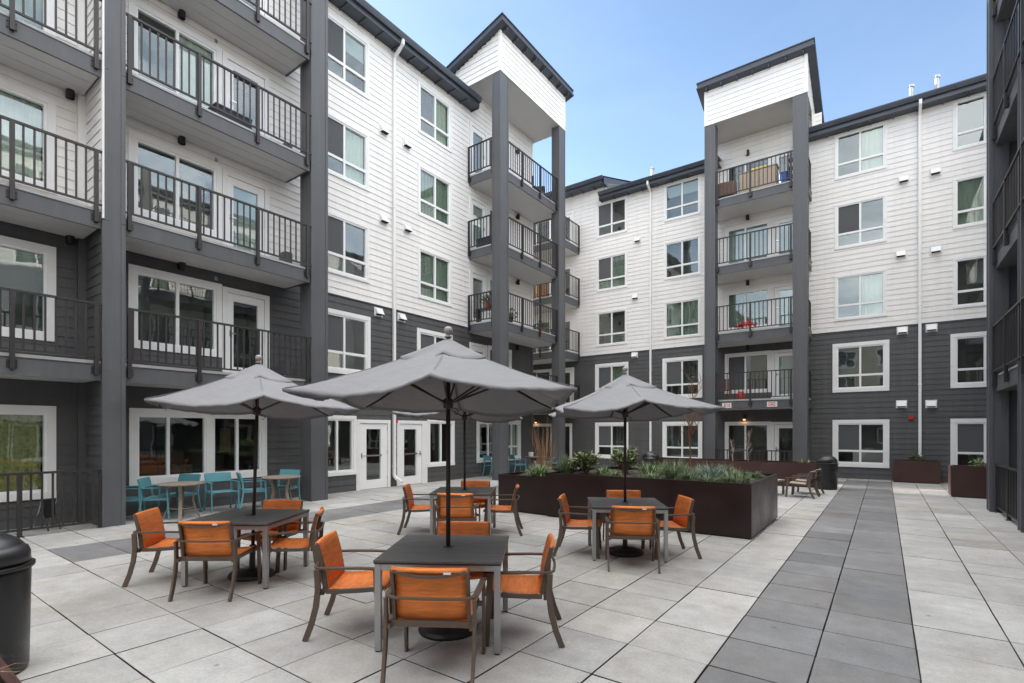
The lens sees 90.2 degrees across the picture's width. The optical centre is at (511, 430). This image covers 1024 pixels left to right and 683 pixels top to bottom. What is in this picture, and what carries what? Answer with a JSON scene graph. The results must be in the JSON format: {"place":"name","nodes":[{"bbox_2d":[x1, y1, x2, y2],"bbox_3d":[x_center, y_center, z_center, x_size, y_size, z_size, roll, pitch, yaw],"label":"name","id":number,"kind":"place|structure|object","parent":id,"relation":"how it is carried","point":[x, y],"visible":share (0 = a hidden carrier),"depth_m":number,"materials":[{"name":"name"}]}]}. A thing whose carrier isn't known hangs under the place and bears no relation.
{"place":"outdoors","nodes":[
{"label":"outdoors","id":0,"kind":"place"},
{"bbox_2d":[2,466,1023,682],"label":"paving","id":1,"kind":"structure","parent":0,"point":[757,607],"depth_m":4.84,"materials":[{"name":"concrete"}]},
{"bbox_2d":[0,533,35,674],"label":"trash bin","id":2,"kind":"object","parent":1,"relation":"on","point":[17,561],"visible":0.98,"depth_m":3.48,"materials":[{"name":"black paint"}]},
{"bbox_2d":[0,469,101,537],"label":"railing fence","id":3,"kind":"object","parent":1,"relation":"on","point":[19,530],"visible":0.96,"depth_m":8.36,"materials":[{"name":"black metal"}]},
{"bbox_2d":[137,477,178,519],"bbox_3d":[-6.781,1.285,9.777,0.564,0.788,0.550,0,0,-16],"label":"bistro chair","id":4,"kind":"object","parent":1,"relation":"on","point":[143,483],"visible":0.87,"depth_m":9.60,"materials":[{"name":"teal paint"}]},
{"bbox_2d":[122,507,207,586],"bbox_3d":[-3.924,1.290,5.818,0.642,0.785,0.646,0,0,-12],"label":"sling armchair","id":5,"kind":"object","parent":1,"relation":"on","point":[150,531],"visible":0.65,"depth_m":5.66,"materials":[{"name":"orange fabric"}]},
{"bbox_2d":[157,474,201,511],"bbox_3d":[-6.732,1.285,10.342,0.550,0.788,0.564,0,0,12],"label":"bistro chair","id":6,"kind":"object","parent":1,"relation":"on","point":[189,477],"visible":0.52,"depth_m":10.51,"materials":[{"name":"teal paint"}]},
{"bbox_2d":[156,481,205,520],"bbox_3d":[-6.360,1.339,9.811,0.804,0.683,0.804,0,0,16],"label":"round table","id":7,"kind":"object","parent":1,"relation":"on","point":[180,485],"visible":0.98,"depth_m":9.69,"materials":[{"name":"stone"}]},
{"bbox_2d":[168,521,261,601],"bbox_3d":[-3.065,1.290,5.308,0.646,0.785,0.642,0,0,0],"label":"sling armchair","id":8,"kind":"object","parent":1,"relation":"on","point":[204,541],"visible":0.99,"depth_m":5.13,"materials":[{"name":"orange fabric"}]},
{"bbox_2d":[203,472,239,513],"bbox_3d":[-6.107,1.285,10.722,0.564,0.788,0.550,0,0,44],"label":"bistro chair","id":9,"kind":"object","parent":1,"relation":"on","point":[215,477],"visible":0.92,"depth_m":10.76,"materials":[{"name":"teal paint"}]},
{"bbox_2d":[181,508,309,588],"bbox_3d":[-3.036,1.321,5.902,0.970,0.707,0.966,0,0,4],"label":"patio table","id":10,"kind":"object","parent":1,"relation":"on","point":[264,520],"visible":0.79,"depth_m":5.68,"materials":[{"name":"metal"}]},
{"bbox_2d":[235,472,266,508],"bbox_3d":[-5.643,1.285,11.033,0.564,0.788,0.550,0,0,-36],"label":"bistro chair","id":11,"kind":"object","parent":1,"relation":"on","point":[261,489],"visible":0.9,"depth_m":10.96,"materials":[{"name":"teal paint"}]},
{"bbox_2d":[144,355,361,581],"bbox_3d":[-2.971,0.397,5.902,1.935,2.558,1.935,2,0,-30],"label":"patio umbrella","id":12,"kind":"object","parent":1,"relation":"on","point":[256,390],"visible":0.94,"depth_m":5.62,"materials":[{"name":"grey fabric"}]},
{"bbox_2d":[237,500,302,570],"bbox_3d":[-3.005,1.290,6.445,0.646,0.785,0.642,0,0,4],"label":"sling armchair","id":13,"kind":"object","parent":1,"relation":"on","point":[282,504],"visible":0.43,"depth_m":6.58,"materials":[{"name":"orange fabric"}]},
{"bbox_2d":[261,475,300,499],"bbox_3d":[-5.079,1.339,11.229,0.804,0.683,0.804,0,0,-14],"label":"round table","id":14,"kind":"object","parent":1,"relation":"on","point":[289,478],"visible":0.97,"depth_m":11.12,"materials":[{"name":"stone"}]},
{"bbox_2d":[0,0,573,530],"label":"apartment building","id":15,"kind":"structure","parent":1,"relation":"on","point":[350,196],"depth_m":11.78,"materials":[{"name":"white paint"}]},
{"bbox_2d":[0,404,55,501],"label":"window","id":16,"kind":"structure","parent":15,"relation":"in","point":[27,432],"depth_m":8.90,"materials":[{"name":"glass"}]},
{"bbox_2d":[0,235,55,341],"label":"window","id":17,"kind":"structure","parent":15,"relation":"in","point":[24,265],"depth_m":9.08,"materials":[{"name":"white paint"}]},
{"bbox_2d":[0,78,55,193],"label":"window","id":18,"kind":"structure","parent":15,"relation":"in","point":[17,102],"depth_m":8.93,"materials":[{"name":"glass"}]},
{"bbox_2d":[0,0,55,35],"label":"window","id":19,"kind":"structure","parent":15,"relation":"in","point":[18,3],"depth_m":9.02,"materials":[{"name":"glass"}]},
{"bbox_2d":[139,450,191,475],"bbox_3d":[-7.651,0.685,11.148,0.600,0.500,1.000,0,0,36],"label":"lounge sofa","id":20,"kind":"object","parent":15,"relation":"in","point":[151,462],"visible":0.64,"depth_m":11.13,"materials":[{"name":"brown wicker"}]},
{"bbox_2d":[129,408,212,485],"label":"window","id":21,"kind":"structure","parent":15,"relation":"in","point":[150,429],"depth_m":11.24,"materials":[{"name":"glass"}]},
{"bbox_2d":[126,263,221,357],"bbox_3d":[-7.235,-2.465,10.876,0.592,1.640,1.750,0,0,36],"label":"window","id":22,"kind":"structure","parent":15,"relation":"in","point":[149,289],"depth_m":10.97,"materials":[{"name":"white paint"}]},
{"bbox_2d":[126,0,221,107],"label":"window","id":23,"kind":"structure","parent":15,"relation":"in","point":[136,8],"depth_m":10.89,"materials":[{"name":"glass"}]},
{"bbox_2d":[128,129,221,238],"bbox_3d":[-7.235,-5.105,10.876,0.592,1.640,1.750,0,0,36],"label":"window","id":24,"kind":"structure","parent":15,"relation":"in","point":[143,150],"depth_m":10.95,"materials":[{"name":"glass"}]},
{"bbox_2d":[218,427,230,452],"bbox_3d":[-7.231,0.225,12.971,0.030,0.640,0.440,0,0,36],"label":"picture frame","id":25,"kind":"object","parent":15,"relation":"attached to","point":[224,439],"visible":0.59,"depth_m":12.90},
{"bbox_2d":[213,414,266,478],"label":"window","id":26,"kind":"structure","parent":15,"relation":"in","point":[240,459],"depth_m":12.38,"materials":[{"name":"glass"}]},
{"bbox_2d":[222,286,269,372],"bbox_3d":[-6.407,-2.245,12.036,0.664,2.000,1.080,0,0,36],"label":"door","id":27,"kind":"structure","parent":15,"relation":"in","point":[239,307],"depth_m":12.18,"materials":[{"name":"white paint"}]},
{"bbox_2d":[222,168,269,256],"bbox_3d":[-6.407,-4.885,12.036,0.664,2.000,1.080,0,0,36],"label":"door","id":28,"kind":"structure","parent":15,"relation":"in","point":[236,186],"depth_m":11.89,"materials":[{"name":"white paint"}]},
{"bbox_2d":[222,50,269,137],"bbox_3d":[-6.407,-7.525,12.036,0.664,2.000,1.080,0,0,36],"label":"door","id":29,"kind":"structure","parent":15,"relation":"in","point":[228,60],"depth_m":12.14,"materials":[{"name":"white paint"}]},
{"bbox_2d":[328,415,356,476],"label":"window","id":30,"kind":"structure","parent":15,"relation":"in","point":[341,428],"depth_m":14.33,"materials":[{"name":"glass"}]},
{"bbox_2d":[328,210,369,282],"bbox_3d":[-4.819,-5.065,14.189,0.592,1.630,1.640,0,0,36],"label":"window","id":31,"kind":"structure","parent":15,"relation":"in","point":[348,239],"depth_m":14.48,"materials":[{"name":"glass"}]},
{"bbox_2d":[328,111,369,191],"bbox_3d":[-4.819,-7.705,14.189,0.592,1.630,1.640,0,0,36],"label":"window","id":32,"kind":"structure","parent":15,"relation":"in","point":[348,145],"depth_m":14.27,"materials":[{"name":"glass"}]},
{"bbox_2d":[328,12,369,102],"bbox_3d":[-4.819,-10.345,14.189,0.592,1.630,1.640,0,0,36],"label":"window","id":33,"kind":"structure","parent":15,"relation":"in","point":[348,52],"depth_m":14.34,"materials":[{"name":"glass"}]},
{"bbox_2d":[328,308,370,373],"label":"window","id":34,"kind":"structure","parent":15,"relation":"in","point":[349,334],"depth_m":14.52,"materials":[{"name":"white paint"}]},
{"bbox_2d":[357,419,390,490],"bbox_3d":[-4.244,0.675,15.001,0.664,2.000,1.200,0,0,36],"label":"door","id":35,"kind":"structure","parent":15,"relation":"in","point":[373,440],"depth_m":15.11,"materials":[{"name":"white paint"}]},
{"bbox_2d":[396,420,423,485],"bbox_3d":[-3.402,0.675,16.157,0.664,2.000,1.140,0,0,36],"label":"door","id":36,"kind":"structure","parent":15,"relation":"in","point":[410,434],"depth_m":16.27,"materials":[{"name":"white paint"}]},
{"bbox_2d":[408,163,451,229],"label":"window","id":37,"kind":"structure","parent":15,"relation":"in","point":[434,197],"depth_m":16.88,"materials":[{"name":"glass"}]},
{"bbox_2d":[408,80,451,152],"bbox_3d":[-2.754,-10.345,17.021,0.592,1.630,1.550,0,0,36],"label":"window","id":38,"kind":"structure","parent":15,"relation":"in","point":[434,113],"depth_m":17.18,"materials":[{"name":"glass"}]},
{"bbox_2d":[408,328,452,353],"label":"window","id":39,"kind":"structure","parent":15,"relation":"in","point":[425,338],"depth_m":16.59,"materials":[{"name":"white paint"}]},
{"bbox_2d":[409,246,451,306],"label":"window","id":40,"kind":"structure","parent":15,"relation":"in","point":[434,269],"depth_m":16.88,"materials":[{"name":"white paint"}]},
{"bbox_2d":[427,419,454,466],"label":"window","id":41,"kind":"structure","parent":15,"relation":"in","point":[436,429],"depth_m":17.60,"materials":[{"name":"white paint"}]},
{"bbox_2d":[461,268,486,322],"bbox_3d":[-1.457,-4.850,18.823,0.664,1.950,1.000,0,0,36],"label":"door","id":42,"kind":"structure","parent":15,"relation":"in","point":[475,277],"depth_m":18.89,"materials":[{"name":"white paint"}]},
{"bbox_2d":[461,194,486,248],"bbox_3d":[-1.457,-7.490,18.823,0.664,1.950,1.000,0,0,36],"label":"door","id":43,"kind":"structure","parent":15,"relation":"in","point":[476,205],"depth_m":18.67,"materials":[{"name":"white paint"}]},
{"bbox_2d":[461,121,486,177],"bbox_3d":[-1.457,-10.130,18.823,0.664,1.950,1.000,0,0,36],"label":"door","id":44,"kind":"structure","parent":15,"relation":"in","point":[476,134],"depth_m":18.89,"materials":[{"name":"white paint"}]},
{"bbox_2d":[476,421,491,462],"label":"window","id":45,"kind":"structure","parent":15,"relation":"in","point":[484,430],"depth_m":19.75,"materials":[{"name":"white paint"}]},
{"bbox_2d":[509,420,520,459],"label":"window","id":46,"kind":"structure","parent":15,"relation":"in","point":[514,426],"depth_m":20.70,"materials":[{"name":"white paint"}]},
{"bbox_2d":[269,506,324,582],"bbox_3d":[-2.418,1.290,5.801,0.642,0.785,0.646,0,0,-14],"label":"sling armchair","id":47,"kind":"object","parent":1,"relation":"on","point":[279,544],"visible":0.84,"depth_m":5.68,"materials":[{"name":"orange fabric"}]},
{"bbox_2d":[302,530,391,641],"bbox_3d":[-1.369,1.290,4.373,0.642,0.785,0.646,0,0,-4],"label":"sling armchair","id":48,"kind":"object","parent":1,"relation":"on","point":[337,578],"visible":0.81,"depth_m":4.24,"materials":[{"name":"orange fabric"}]},
{"bbox_2d":[397,483,437,534],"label":"sling armchair","id":49,"kind":"object","parent":1,"relation":"on","point":[409,506],"visible":0.73,"depth_m":8.26,"materials":[{"name":"orange fabric"}]},
{"bbox_2d":[282,326,576,640],"bbox_3d":[-0.538,0.396,4.303,1.935,2.558,1.935,0,0,0],"label":"patio umbrella","id":50,"kind":"object","parent":1,"relation":"on","point":[448,375],"visible":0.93,"depth_m":4.04,"materials":[{"name":"grey fabric"}]},
{"bbox_2d":[380,566,486,682],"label":"sling armchair","id":51,"kind":"object","parent":1,"relation":"on","point":[432,597],"visible":1,"depth_m":3.40,"materials":[{"name":"orange fabric"}]},
{"bbox_2d":[373,534,508,654],"bbox_3d":[-0.538,1.321,4.303,0.970,0.707,0.966,0,0,3],"label":"patio table","id":52,"kind":"object","parent":1,"relation":"on","point":[479,552],"visible":0.93,"depth_m":3.93,"materials":[{"name":"metal"}]},
{"bbox_2d":[434,493,480,534],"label":"sling armchair","id":53,"kind":"object","parent":1,"relation":"on","point":[462,506],"visible":0.83,"depth_m":7.40,"materials":[{"name":"orange fabric"}]},
{"bbox_2d":[392,411,522,489],"bbox_3d":[-0.783,0.396,8.430,1.935,2.558,1.935,0,0,1],"label":"patio umbrella","id":54,"kind":"object","parent":1,"relation":"on","point":[463,416],"visible":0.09,"depth_m":9.17,"materials":[{"name":"grey"}]},
{"bbox_2d":[429,487,495,534],"bbox_3d":[-0.783,1.321,8.430,0.970,0.707,0.966,0,0,3],"label":"patio table","id":55,"kind":"object","parent":1,"relation":"on","point":[483,492],"visible":0.76,"depth_m":8.09,"materials":[{"name":"metal"}]},
{"bbox_2d":[436,521,489,579],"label":"sling armchair","id":56,"kind":"object","parent":1,"relation":"on","point":[470,527],"visible":0.17,"depth_m":5.04,"materials":[{"name":"orange fabric"}]},
{"bbox_2d":[461,480,492,522],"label":"sling armchair","id":57,"kind":"object","parent":1,"relation":"on","point":[473,483],"visible":0.23,"depth_m":9.21,"materials":[{"name":"orange fabric"}]},
{"bbox_2d":[483,484,522,535],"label":"sling armchair","id":58,"kind":"object","parent":1,"relation":"on","point":[513,507],"visible":0.79,"depth_m":8.17,"materials":[{"name":"orange fabric"}]},
{"bbox_2d":[483,533,564,647],"bbox_3d":[0.104,1.290,4.248,0.642,0.785,0.646,0,0,3],"label":"sling armchair","id":59,"kind":"object","parent":1,"relation":"on","point":[514,584],"visible":0.88,"depth_m":3.99,"materials":[{"name":"orange fabric"}]},
{"bbox_2d":[498,468,560,514],"bbox_3d":[0.869,1.292,11.353,1.225,0.765,2.250,0,0,36],"label":"planter","id":60,"kind":"object","parent":1,"relation":"on","point":[531,492],"visible":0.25,"depth_m":10.41,"materials":[{"name":"brown metal"}]},
{"bbox_2d":[552,493,601,558],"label":"sling armchair","id":61,"kind":"object","parent":1,"relation":"on","point":[565,521],"visible":0.95,"depth_m":6.82,"materials":[{"name":"orange fabric"}]},
{"bbox_2d":[602,490,650,548],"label":"sling armchair","id":62,"kind":"object","parent":1,"relation":"on","point":[630,493],"visible":0.28,"depth_m":7.74,"materials":[{"name":"orange fabric"}]},
{"bbox_2d":[587,497,668,562],"bbox_3d":[1.552,1.321,7.000,0.970,0.707,0.966,0,0,5],"label":"patio table","id":63,"kind":"object","parent":1,"relation":"on","point":[600,504],"visible":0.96,"depth_m":6.68,"materials":[{"name":"metal"}]},
{"bbox_2d":[604,506,660,573],"bbox_3d":[1.481,1.290,6.318,0.646,0.785,0.642,0,0,8],"label":"sling armchair","id":64,"kind":"object","parent":1,"relation":"on","point":[633,522],"visible":1,"depth_m":6.14,"materials":[{"name":"orange fabric"}]},
{"bbox_2d":[549,367,725,556],"bbox_3d":[1.552,0.396,7.000,1.935,2.558,1.935,0,0,-1],"label":"patio umbrella","id":65,"kind":"object","parent":1,"relation":"on","point":[625,397],"visible":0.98,"depth_m":6.72,"materials":[{"name":"grey fabric"}]},
{"bbox_2d":[546,466,777,538],"bbox_3d":[2.869,1.245,9.874,3.720,0.860,2.383,0,0,36],"label":"planter","id":66,"kind":"object","parent":1,"relation":"on","point":[748,510],"visible":0.54,"depth_m":8.58,"materials":[{"name":"brown metal"}]},
{"bbox_2d":[565,450,603,473],"bbox_3d":[1.506,0.657,10.477,0.670,0.563,0.688,0,0,-33],"label":"shrub","id":67,"kind":"object","parent":66,"relation":"in","point":[588,460],"visible":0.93,"depth_m":10.35,"materials":[{"name":"green plant"}]},
{"bbox_2d":[609,446,640,473],"bbox_3d":[2.310,0.616,10.516,0.664,0.645,0.662,0,0,5],"label":"shrub","id":68,"kind":"object","parent":66,"relation":"in","point":[618,457],"visible":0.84,"depth_m":10.43,"materials":[{"name":"green plant"}]},
{"bbox_2d":[681,363,703,471],"bbox_3d":[3.386,-0.191,9.665,0.537,2.253,0.481,0,0,36],"label":"bare sapling","id":69,"kind":"object","parent":66,"relation":"on","point":[689,434],"visible":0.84,"depth_m":9.69,"materials":[{"name":"brown plant"}]},
{"bbox_2d":[641,495,701,559],"bbox_3d":[2.154,1.290,6.951,0.642,0.785,0.646,0,0,-2],"label":"sling armchair","id":70,"kind":"object","parent":1,"relation":"on","point":[683,515],"visible":0.77,"depth_m":6.75,"materials":[{"name":"orange fabric"}]},
{"bbox_2d":[638,457,816,487],"bbox_3d":[6.980,1.315,16.971,5.480,0.720,0.850,0,0,36],"label":"planter","id":71,"kind":"object","parent":1,"relation":"on","point":[782,469],"visible":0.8,"depth_m":15.98,"materials":[{"name":"brown metal"}]},
{"bbox_2d":[533,37,986,482],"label":"apartment building","id":72,"kind":"structure","parent":1,"relation":"on","point":[845,268],"depth_m":18.46,"materials":[{"name":"white paint"}]},
{"bbox_2d":[533,423,571,463],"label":"window","id":73,"kind":"structure","parent":72,"relation":"in","point":[535,426],"depth_m":25.88,"materials":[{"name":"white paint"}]},
{"bbox_2d":[596,308,626,346],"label":"window","id":74,"kind":"structure","parent":72,"relation":"in","point":[611,325],"depth_m":23.79,"materials":[{"name":"white paint"}]},
{"bbox_2d":[595,422,628,458],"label":"window","id":75,"kind":"structure","parent":72,"relation":"in","point":[608,435],"depth_m":23.70,"materials":[{"name":"white paint"}]},
{"bbox_2d":[595,362,628,390],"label":"window","id":76,"kind":"structure","parent":72,"relation":"in","point":[606,373],"depth_m":23.54,"materials":[{"name":"white paint"}]},
{"bbox_2d":[596,251,629,291],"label":"window","id":77,"kind":"structure","parent":72,"relation":"in","point":[611,270],"depth_m":23.44,"materials":[{"name":"white paint"}]},
{"bbox_2d":[596,195,630,238],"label":"window","id":78,"kind":"structure","parent":72,"relation":"in","point":[611,215],"depth_m":23.66,"materials":[{"name":"glass"}]},
{"bbox_2d":[662,421,701,457],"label":"window","id":79,"kind":"structure","parent":72,"relation":"in","point":[675,444],"depth_m":21.91,"materials":[{"name":"glass"}]},
{"bbox_2d":[662,355,701,397],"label":"window","id":80,"kind":"structure","parent":72,"relation":"in","point":[674,380],"depth_m":21.74,"materials":[{"name":"white paint"}]},
{"bbox_2d":[664,174,700,222],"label":"window","id":81,"kind":"structure","parent":72,"relation":"in","point":[682,198],"depth_m":21.74,"materials":[{"name":"glass"}]},
{"bbox_2d":[664,296,701,339],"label":"window","id":82,"kind":"structure","parent":72,"relation":"in","point":[682,318],"depth_m":21.52,"materials":[{"name":"white paint"}]},
{"bbox_2d":[664,235,702,279],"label":"window","id":83,"kind":"structure","parent":72,"relation":"in","point":[682,257],"depth_m":21.87,"materials":[{"name":"glass"}]},
{"bbox_2d":[725,421,770,460],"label":"window","id":84,"kind":"structure","parent":72,"relation":"in","point":[735,432],"depth_m":20.38,"materials":[{"name":"glass"}]},
{"bbox_2d":[725,350,770,393],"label":"window","id":85,"kind":"structure","parent":72,"relation":"in","point":[758,360],"depth_m":20.23,"materials":[{"name":"white paint"}]},
{"bbox_2d":[725,285,770,331],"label":"window","id":86,"kind":"structure","parent":72,"relation":"in","point":[763,292],"depth_m":20.03,"materials":[{"name":"white paint"}]},
{"bbox_2d":[725,218,770,263],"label":"window","id":87,"kind":"structure","parent":72,"relation":"in","point":[758,225],"depth_m":20.03,"materials":[{"name":"glass"}]},
{"bbox_2d":[725,153,770,193],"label":"window","id":88,"kind":"structure","parent":72,"relation":"in","point":[766,155],"depth_m":20.27,"materials":[{"name":"white paint"}]},
{"bbox_2d":[739,163,778,192],"bbox_3d":[9.161,-9.215,18.927,1.300,0.870,0.500,0,0,36],"label":"table","id":89,"kind":"object","parent":72,"relation":"on","point":[761,176],"visible":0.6,"depth_m":18.70,"materials":[{"name":"beige wood"}]},
{"bbox_2d":[771,422,792,460],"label":"door","id":90,"kind":"structure","parent":72,"relation":"in","point":[781,433],"depth_m":19.53,"materials":[{"name":"white paint"}]},
{"bbox_2d":[771,349,792,397],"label":"door","id":91,"kind":"structure","parent":72,"relation":"in","point":[780,360],"depth_m":19.35,"materials":[{"name":"white paint"}]},
{"bbox_2d":[771,282,792,326],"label":"door","id":92,"kind":"structure","parent":72,"relation":"in","point":[786,289],"depth_m":19.35,"materials":[{"name":"white paint"}]},
{"bbox_2d":[771,214,792,255],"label":"door","id":93,"kind":"structure","parent":72,"relation":"in","point":[787,219],"depth_m":19.35,"materials":[{"name":"white paint"}]},
{"bbox_2d":[834,268,886,321],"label":"window","id":94,"kind":"structure","parent":72,"relation":"in","point":[860,295],"depth_m":17.89,"materials":[{"name":"white paint"}]},
{"bbox_2d":[834,193,886,249],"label":"window","id":95,"kind":"structure","parent":72,"relation":"in","point":[860,222],"depth_m":18.06,"materials":[{"name":"glass"}]},
{"bbox_2d":[834,120,886,181],"bbox_3d":[12.335,-9.785,18.053,1.520,1.620,0.592,0,0,36],"label":"window","id":96,"kind":"structure","parent":72,"relation":"in","point":[862,150],"depth_m":17.89,"materials":[{"name":"glass"}]},
{"bbox_2d":[833,419,888,467],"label":"window","id":97,"kind":"structure","parent":72,"relation":"in","point":[856,443],"depth_m":18.04,"materials":[{"name":"white paint"}]},
{"bbox_2d":[833,339,888,392],"bbox_3d":[12.335,-2.245,18.053,1.640,1.740,0.592,0,0,36],"label":"window","id":98,"kind":"structure","parent":72,"relation":"in","point":[857,366],"depth_m":18.14,"materials":[{"name":"white paint"}]},
{"bbox_2d":[950,418,986,465],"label":"window","id":99,"kind":"structure","parent":72,"relation":"in","point":[968,437],"depth_m":16.25,"materials":[{"name":"white paint"}]},
{"bbox_2d":[950,331,986,387],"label":"window","id":100,"kind":"structure","parent":72,"relation":"in","point":[968,351],"depth_m":16.40,"materials":[{"name":"white paint"}]},
{"bbox_2d":[953,253,986,308],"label":"window","id":101,"kind":"structure","parent":72,"relation":"in","point":[969,272],"depth_m":16.43,"materials":[{"name":"white paint"}]},
{"bbox_2d":[953,171,986,231],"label":"window","id":102,"kind":"structure","parent":72,"relation":"in","point":[970,191],"depth_m":16.21,"materials":[{"name":"glass"}]},
{"bbox_2d":[953,91,986,151],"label":"window","id":103,"kind":"structure","parent":72,"relation":"in","point":[969,113],"depth_m":16.40,"materials":[{"name":"glass"}]},
{"bbox_2d":[785,471,819,498],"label":"sling armchair","id":104,"kind":"object","parent":1,"relation":"on","point":[809,478],"visible":1,"depth_m":12.95,"materials":[{"name":"beige"}]},
{"bbox_2d":[816,455,838,489],"bbox_3d":[9.068,1.185,14.675,0.574,0.980,0.568,0,0,-34],"label":"trash bin","id":105,"kind":"object","parent":1,"relation":"on","point":[827,465],"visible":0.94,"depth_m":14.46,"materials":[{"name":"black metal"}]},
{"bbox_2d":[893,459,940,483],"bbox_3d":[13.158,1.315,16.618,1.200,0.720,0.600,0,0,36],"label":"planter","id":106,"kind":"object","parent":1,"relation":"on","point":[916,471],"visible":1,"depth_m":16.37,"materials":[{"name":"brown metal"}]},
{"bbox_2d":[948,465,986,498],"bbox_3d":[11.832,1.285,12.907,1.150,0.780,0.700,0,0,36],"label":"planter","id":107,"kind":"object","parent":1,"relation":"on","point":[967,481],"visible":0.56,"depth_m":12.78,"materials":[{"name":"brown metal"}]},
{"bbox_2d":[987,0,1023,532],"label":"apartment building","id":108,"kind":"structure","parent":1,"relation":"on","point":[1005,232],"depth_m":10.23,"materials":[{"name":"grey paint"}]},
{"bbox_2d":[994,464,1016,520],"bbox_3d":[8.338,1.176,8.227,0.100,0.998,5.720,0,0,36],"label":"railing fence","id":109,"kind":"object","parent":1,"relation":"on","point":[1006,490],"visible":0.84,"depth_m":9.75,"materials":[{"name":"black metal"}]},
{"bbox_2d":[528,414,560,469],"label":"dry grass","id":110,"kind":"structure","parent":0,"point":[541,461],"depth_m":11.35,"materials":[{"name":"plant"}]},
{"bbox_2d":[366,0,986,214],"label":"sky","id":111,"kind":"structure","parent":0,"point":[633,69],"materials":[{"name":"blue"}]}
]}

